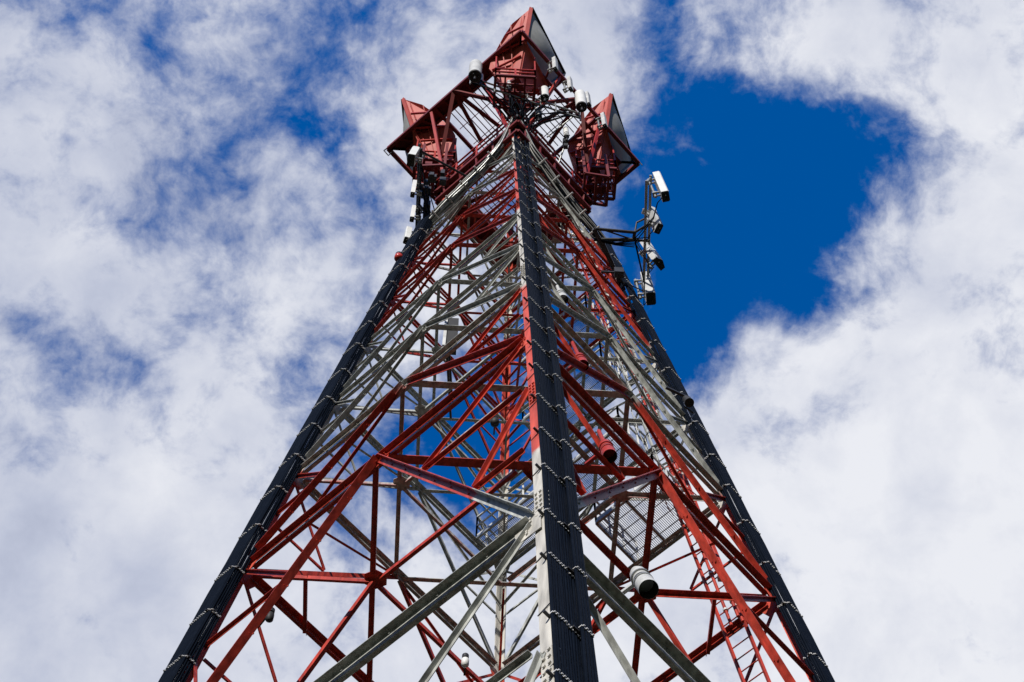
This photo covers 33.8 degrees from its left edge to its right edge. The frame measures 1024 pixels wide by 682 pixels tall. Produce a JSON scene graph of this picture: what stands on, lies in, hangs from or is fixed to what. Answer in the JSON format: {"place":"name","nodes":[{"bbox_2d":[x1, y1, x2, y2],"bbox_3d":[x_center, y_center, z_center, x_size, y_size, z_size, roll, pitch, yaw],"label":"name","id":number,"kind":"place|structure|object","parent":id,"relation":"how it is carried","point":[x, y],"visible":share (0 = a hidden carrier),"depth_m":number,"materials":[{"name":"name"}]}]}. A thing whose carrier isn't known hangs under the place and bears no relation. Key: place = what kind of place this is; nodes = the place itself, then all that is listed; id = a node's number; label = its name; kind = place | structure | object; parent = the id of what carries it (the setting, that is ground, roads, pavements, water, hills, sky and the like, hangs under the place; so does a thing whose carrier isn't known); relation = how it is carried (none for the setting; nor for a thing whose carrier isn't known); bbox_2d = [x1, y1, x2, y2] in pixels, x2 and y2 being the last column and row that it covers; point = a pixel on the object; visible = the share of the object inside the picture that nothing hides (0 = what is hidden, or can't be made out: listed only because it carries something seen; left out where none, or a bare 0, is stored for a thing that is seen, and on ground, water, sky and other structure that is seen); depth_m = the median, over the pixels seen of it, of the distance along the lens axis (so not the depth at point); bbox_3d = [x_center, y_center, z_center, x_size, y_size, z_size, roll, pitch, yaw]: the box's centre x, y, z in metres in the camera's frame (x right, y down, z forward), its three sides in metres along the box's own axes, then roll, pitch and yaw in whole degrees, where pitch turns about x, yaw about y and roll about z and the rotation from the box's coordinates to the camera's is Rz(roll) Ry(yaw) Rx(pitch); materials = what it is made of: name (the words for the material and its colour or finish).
{"place":"outdoors","nodes":[
{"label":"outdoors","id":0,"kind":"place"},
{"bbox_2d":[403,226,412,243],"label":"panel antenna","id":1,"kind":"object","parent":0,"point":[408,232],"visible":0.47,"depth_m":53.00,"materials":[{"name":"white plastic"}]},
{"bbox_2d":[0,0,1023,681],"label":"sky","id":2,"kind":"structure","parent":0,"point":[203,206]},
{"label":"ground","id":3,"kind":"structure","parent":0,"visible":0},
{"bbox_2d":[182,136,817,681],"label":"lattice tower","id":4,"kind":"structure","parent":3,"relation":"on","point":[506,470],"depth_m":35.65,"materials":[{"name":"metal"}]},
{"bbox_2d":[258,607,274,628],"bbox_3d":[-4.524,5.172,30.976,0.147,0.365,0.524,28,-70,-11],"label":"obstruction lamp","id":5,"kind":"object","parent":4,"relation":"attached to","point":[269,618],"visible":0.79,"depth_m":30.80,"materials":[{"name":"metal"}]},
{"bbox_2d":[158,212,432,681],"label":"cable run","id":6,"kind":"object","parent":4,"relation":"attached to","point":[212,606],"visible":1,"depth_m":36.52,"materials":[{"name":"rubber"}]},
{"bbox_2d":[394,251,401,260],"bbox_3d":[-3.248,-2.513,50.683,0.564,0.365,0.278,3,-67,-1],"label":"obstruction lamp","id":7,"kind":"object","parent":4,"relation":"attached to","point":[398,255],"visible":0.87,"depth_m":50.52,"materials":[{"name":"glass"}]},
{"bbox_2d":[415,143,466,243],"bbox_3d":[-2.230,-4.394,54.479,1.845,2.476,3.303,3,-67,-1],"label":"sector frame","id":8,"kind":"object","parent":4,"relation":"attached to","point":[426,194],"visible":0.65,"depth_m":54.68,"materials":[{"name":"metal"}]},
{"bbox_2d":[409,205,421,221],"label":"panel antenna","id":9,"kind":"object","parent":8,"relation":"attached to","point":[412,214],"visible":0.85,"depth_m":54.95,"materials":[{"name":"white plastic"}]},
{"bbox_2d":[407,146,424,166],"bbox_3d":[-3.091,-5.930,54.498,0.460,1.070,0.420,11,-68,2],"label":"panel antenna","id":10,"kind":"object","parent":8,"relation":"attached to","point":[413,156],"visible":1,"depth_m":54.22,"materials":[{"name":"white plastic"}]},
{"bbox_2d":[410,180,422,197],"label":"panel antenna","id":11,"kind":"object","parent":8,"relation":"attached to","point":[413,189],"visible":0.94,"depth_m":54.59,"materials":[{"name":"white plastic"}]},
{"bbox_2d":[442,318,458,417],"bbox_3d":[-1.638,0.761,43.708,0.360,2.000,2.233,3,-67,-1],"label":"equipment panel","id":12,"kind":"object","parent":4,"relation":"attached to","point":[448,335],"visible":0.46,"depth_m":43.28,"materials":[{"name":"metal"}]},
{"bbox_2d":[461,653,468,675],"bbox_3d":[-0.951,6.596,33.996,0.156,0.365,0.530,3,-67,-1],"label":"obstruction lamp","id":13,"kind":"object","parent":4,"relation":"attached to","point":[465,661],"visible":1,"depth_m":33.85,"materials":[{"name":"glass"}]},
{"bbox_2d":[429,117,514,226],"bbox_3d":[-1.365,-5.538,55.249,3.745,5.259,0.453,-34,-72,13],"label":"cable bundle","id":14,"kind":"object","parent":4,"relation":"attached to","point":[448,201],"visible":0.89,"depth_m":54.33,"materials":[{"name":"white plastic"}]},
{"bbox_2d":[491,415,498,434],"bbox_3d":[-0.446,2.190,42.883,0.214,0.365,0.560,3,-67,-1],"label":"obstruction lamp","id":15,"kind":"object","parent":4,"relation":"attached to","point":[494,421],"visible":0.9,"depth_m":42.68,"materials":[{"name":"metal"}]},
{"bbox_2d":[387,29,639,240],"bbox_3d":[0.050,-5.737,59.231,6.642,5.765,6.642,-39,-73,15],"label":"antenna gantry","id":16,"kind":"object","parent":4,"relation":"attached to","point":[449,103],"visible":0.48,"depth_m":60.88,"materials":[{"name":"red metal"}]},
{"bbox_2d":[401,97,457,174],"bbox_3d":[-3.043,-6.874,61.629,2.113,5.450,2.924,-4,-67,2],"label":"horn antenna","id":17,"kind":"object","parent":16,"relation":"attached to","point":[412,112],"visible":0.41,"depth_m":61.29,"materials":[{"name":"red paint"}]},
{"bbox_2d":[412,138,456,195],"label":"balcony","id":18,"kind":"structure","parent":16,"relation":"attached to","point":[428,165],"depth_m":58.65,"materials":[{"name":"red paint"}]},
{"bbox_2d":[492,56,536,110],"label":"balcony","id":19,"kind":"structure","parent":16,"relation":"attached to","point":[515,76],"depth_m":57.79,"materials":[{"name":"red paint"}]},
{"bbox_2d":[489,7,565,98],"bbox_3d":[0.454,-9.706,60.439,2.113,5.450,2.924,-25,-70,10],"label":"horn antenna","id":20,"kind":"object","parent":16,"relation":"attached to","point":[525,53],"visible":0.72,"depth_m":60.45,"materials":[{"name":"red paint"}]},
{"bbox_2d":[547,56,557,73],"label":"panel antenna","id":21,"kind":"object","parent":16,"relation":"attached to","point":[554,64],"visible":1,"depth_m":59.44,"materials":[{"name":"white plastic"}]},
{"bbox_2d":[562,76,573,92],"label":"panel antenna","id":22,"kind":"object","parent":16,"relation":"attached to","point":[569,83],"visible":1,"depth_m":59.30,"materials":[{"name":"white plastic"}]},
{"bbox_2d":[585,91,591,107],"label":"panel antenna","id":23,"kind":"object","parent":16,"relation":"attached to","point":[588,100],"visible":0.47,"depth_m":59.02,"materials":[{"name":"white plastic"}]},
{"bbox_2d":[574,146,617,206],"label":"balcony","id":24,"kind":"structure","parent":16,"relation":"attached to","point":[603,189],"depth_m":58.46,"materials":[{"name":"red paint"}]},
{"bbox_2d":[567,93,633,184],"bbox_3d":[3.230,-6.755,61.660,2.113,5.450,2.924,-17,-68,7],"label":"horn antenna","id":25,"kind":"object","parent":16,"relation":"attached to","point":[606,140],"visible":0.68,"depth_m":61.77,"materials":[{"name":"red paint"}]},
{"bbox_2d":[596,112,607,129],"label":"panel antenna","id":26,"kind":"object","parent":16,"relation":"attached to","point":[603,119],"visible":1,"depth_m":59.84,"materials":[{"name":"white plastic"}]},
{"bbox_2d":[434,110,592,275],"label":"service deck","id":27,"kind":"structure","parent":4,"relation":"attached to","point":[568,181],"depth_m":56.81,"materials":[{"name":"red paint"}]},
{"bbox_2d":[547,117,572,169],"bbox_3d":[1.556,-6.749,57.537,0.601,3.097,1.488,30,-71,-12],"label":"antenna pole","id":28,"kind":"object","parent":27,"relation":"attached to","point":[565,144],"visible":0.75,"depth_m":57.13,"materials":[{"name":"metal"}]},
{"bbox_2d":[563,126,568,141],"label":"drum antenna","id":29,"kind":"object","parent":28,"relation":"attached to","point":[566,132],"visible":1,"depth_m":57.67,"materials":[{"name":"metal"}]},
{"bbox_2d":[469,81,580,135],"bbox_3d":[0.308,-7.615,57.372,4.020,3.081,1.115,17,-68,-7],"label":"pipe mount","id":30,"kind":"object","parent":4,"relation":"attached to","point":[511,111],"visible":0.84,"depth_m":57.46,"materials":[{"name":"metal"}]},
{"bbox_2d":[468,59,481,82],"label":"drum antenna","id":31,"kind":"object","parent":30,"relation":"attached to","point":[475,71],"visible":1,"depth_m":56.91,"materials":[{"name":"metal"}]},
{"bbox_2d":[478,74,483,85],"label":"drum antenna","id":32,"kind":"object","parent":30,"relation":"attached to","point":[480,82],"visible":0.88,"depth_m":57.22,"materials":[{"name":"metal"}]},
{"bbox_2d":[507,80,510,91],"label":"drum antenna","id":33,"kind":"object","parent":30,"relation":"attached to","point":[508,86],"visible":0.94,"depth_m":57.91,"materials":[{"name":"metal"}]},
{"bbox_2d":[535,107,541,121],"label":"drum antenna","id":34,"kind":"object","parent":30,"relation":"attached to","point":[539,117],"visible":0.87,"depth_m":57.22,"materials":[{"name":"metal"}]},
{"bbox_2d":[540,85,548,101],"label":"drum antenna","id":35,"kind":"object","parent":30,"relation":"attached to","point":[544,93],"visible":1,"depth_m":57.96,"materials":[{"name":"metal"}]},
{"bbox_2d":[574,89,586,111],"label":"drum antenna","id":36,"kind":"object","parent":30,"relation":"attached to","point":[580,100],"visible":1,"depth_m":57.91,"materials":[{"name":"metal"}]},
{"bbox_2d":[511,130,598,681],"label":"cable run","id":37,"kind":"object","parent":4,"relation":"attached to","point":[569,616],"visible":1,"depth_m":24.65,"materials":[{"name":"rubber"}]},
{"bbox_2d":[551,279,567,304],"bbox_3d":[1.032,-1.287,39.862,0.247,2.623,0.679,38,-72,-14],"label":"cylinder housing","id":38,"kind":"object","parent":4,"relation":"attached to","point":[562,294],"visible":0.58,"depth_m":38.86,"materials":[{"name":"white metal"}]},
{"bbox_2d":[475,406,647,564],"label":"rest platform","id":39,"kind":"structure","parent":4,"relation":"attached to","point":[497,521],"depth_m":42.37,"materials":[{"name":"white metal"}]},
{"bbox_2d":[520,119,609,244],"bbox_3d":[1.623,-5.205,54.865,3.851,5.573,0.453,41,-73,-15],"label":"cable bundle","id":40,"kind":"object","parent":4,"relation":"attached to","point":[586,220],"visible":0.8,"depth_m":53.98,"materials":[{"name":"metal"}]},
{"bbox_2d":[521,295,608,370],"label":"rest platform","id":41,"kind":"structure","parent":4,"relation":"attached to","point":[585,302],"depth_m":48.45,"materials":[{"name":"white metal"}]},
{"bbox_2d":[522,341,627,430],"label":"rest platform","id":42,"kind":"structure","parent":4,"relation":"attached to","point":[575,377],"depth_m":45.34,"materials":[{"name":"white metal"}]},
{"bbox_2d":[566,339,588,371],"bbox_3d":[1.317,0.262,35.361,0.259,2.128,0.688,35,-71,-13],"label":"cylinder housing","id":43,"kind":"object","parent":4,"relation":"attached to","point":[582,358],"visible":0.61,"depth_m":34.74,"materials":[{"name":"red paint"}]},
{"bbox_2d":[448,177,732,626],"bbox_3d":[0.955,-0.193,46.628,7.008,28.644,0.230,5,-67,-2],"label":"waveguide","id":44,"kind":"object","parent":4,"relation":"attached to","point":[725,608],"visible":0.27,"depth_m":35.78,"materials":[{"name":"paint"}]},
{"bbox_2d":[584,429,616,466],"bbox_3d":[1.590,1.883,30.202,0.283,1.627,0.711,33,-71,-12],"label":"cylinder housing","id":45,"kind":"object","parent":4,"relation":"attached to","point":[607,451],"visible":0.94,"depth_m":29.70,"materials":[{"name":"red paint"}]},
{"bbox_2d":[601,267,623,277],"bbox_3d":[2.819,-1.934,47.447,0.630,0.340,0.200,3,-67,-1],"label":"junction box","id":46,"kind":"object","parent":4,"relation":"attached to","point":[618,272],"visible":1,"depth_m":47.33,"materials":[{"name":"metal"}]},
{"bbox_2d":[592,175,661,305],"bbox_3d":[3.259,-2.886,48.790,1.876,2.106,3.447,3,-67,-1],"label":"sector frame","id":47,"kind":"object","parent":4,"relation":"attached to","point":[612,241],"visible":0.98,"depth_m":49.18,"materials":[{"name":"metal"}]},
{"bbox_2d":[634,271,655,304],"bbox_3d":[3.911,-1.533,49.785,0.500,1.870,0.400,-5,-67,1],"label":"panel antenna","id":48,"kind":"object","parent":47,"relation":"attached to","point":[650,295],"visible":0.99,"depth_m":49.29,"materials":[{"name":"white plastic"}]},
{"bbox_2d":[639,242,664,270],"bbox_3d":[4.057,-2.473,49.382,0.460,2.220,0.420,-40,-73,7],"label":"panel antenna","id":49,"kind":"object","parent":47,"relation":"attached to","point":[654,255],"visible":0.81,"depth_m":48.77,"materials":[{"name":"white plastic"}]},
{"bbox_2d":[641,206,662,233],"bbox_3d":[4.049,-3.528,48.945,0.400,1.520,0.320,20,-69,-14],"label":"panel antenna","id":50,"kind":"object","parent":47,"relation":"attached to","point":[656,223],"visible":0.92,"depth_m":48.62,"materials":[{"name":"white plastic"}]},
{"bbox_2d":[647,171,669,201],"bbox_3d":[4.196,-4.415,48.581,0.440,2.070,0.320,-11,-68,2],"label":"panel antenna","id":51,"kind":"object","parent":47,"relation":"attached to","point":[661,187],"visible":0.97,"depth_m":48.18,"materials":[{"name":"white plastic"}]},
{"bbox_2d":[518,101,739,617],"bbox_3d":[2.014,-1.053,46.264,5.427,28.641,1.224,34,-71,-13],"label":"waveguide","id":52,"kind":"object","parent":4,"relation":"attached to","point":[704,535],"visible":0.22,"depth_m":39.18,"materials":[{"name":"paint"}]},
{"bbox_2d":[621,566,658,598],"bbox_3d":[1.863,3.622,25.036,0.321,1.050,0.789,30,-71,-12],"label":"cylinder housing","id":53,"kind":"object","parent":4,"relation":"attached to","point":[644,583],"visible":1,"depth_m":24.84,"materials":[{"name":"white metal"}]},
{"bbox_2d":[593,454,694,566],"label":"rest platform","id":54,"kind":"structure","parent":4,"relation":"attached to","point":[607,514],"depth_m":38.08,"materials":[{"name":"white metal"}]},
{"bbox_2d":[554,200,770,681],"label":"ladder","id":55,"kind":"object","parent":4,"relation":"attached to","point":[745,625],"visible":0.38,"depth_m":38.29,"materials":[{"name":"metal"}]},
{"bbox_2d":[583,190,744,622],"bbox_3d":[3.468,-0.128,46.637,2.424,28.626,0.258,6,-68,-2],"label":"waveguide","id":56,"kind":"object","parent":4,"relation":"attached to","point":[741,617],"visible":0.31,"depth_m":35.85,"materials":[{"name":"paint"}]},
{"bbox_2d":[665,386,694,418],"bbox_3d":[3.844,1.328,37.468,0.870,0.686,0.334,40,-73,-15],"label":"floodlight","id":57,"kind":"object","parent":4,"relation":"attached to","point":[688,401],"visible":1,"depth_m":37.58,"materials":[{"name":"metal"}]},
{"bbox_2d":[598,232,834,681],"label":"cable run","id":58,"kind":"object","parent":4,"relation":"attached to","point":[815,663],"visible":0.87,"depth_m":36.97,"materials":[{"name":"rubber"}]}
]}

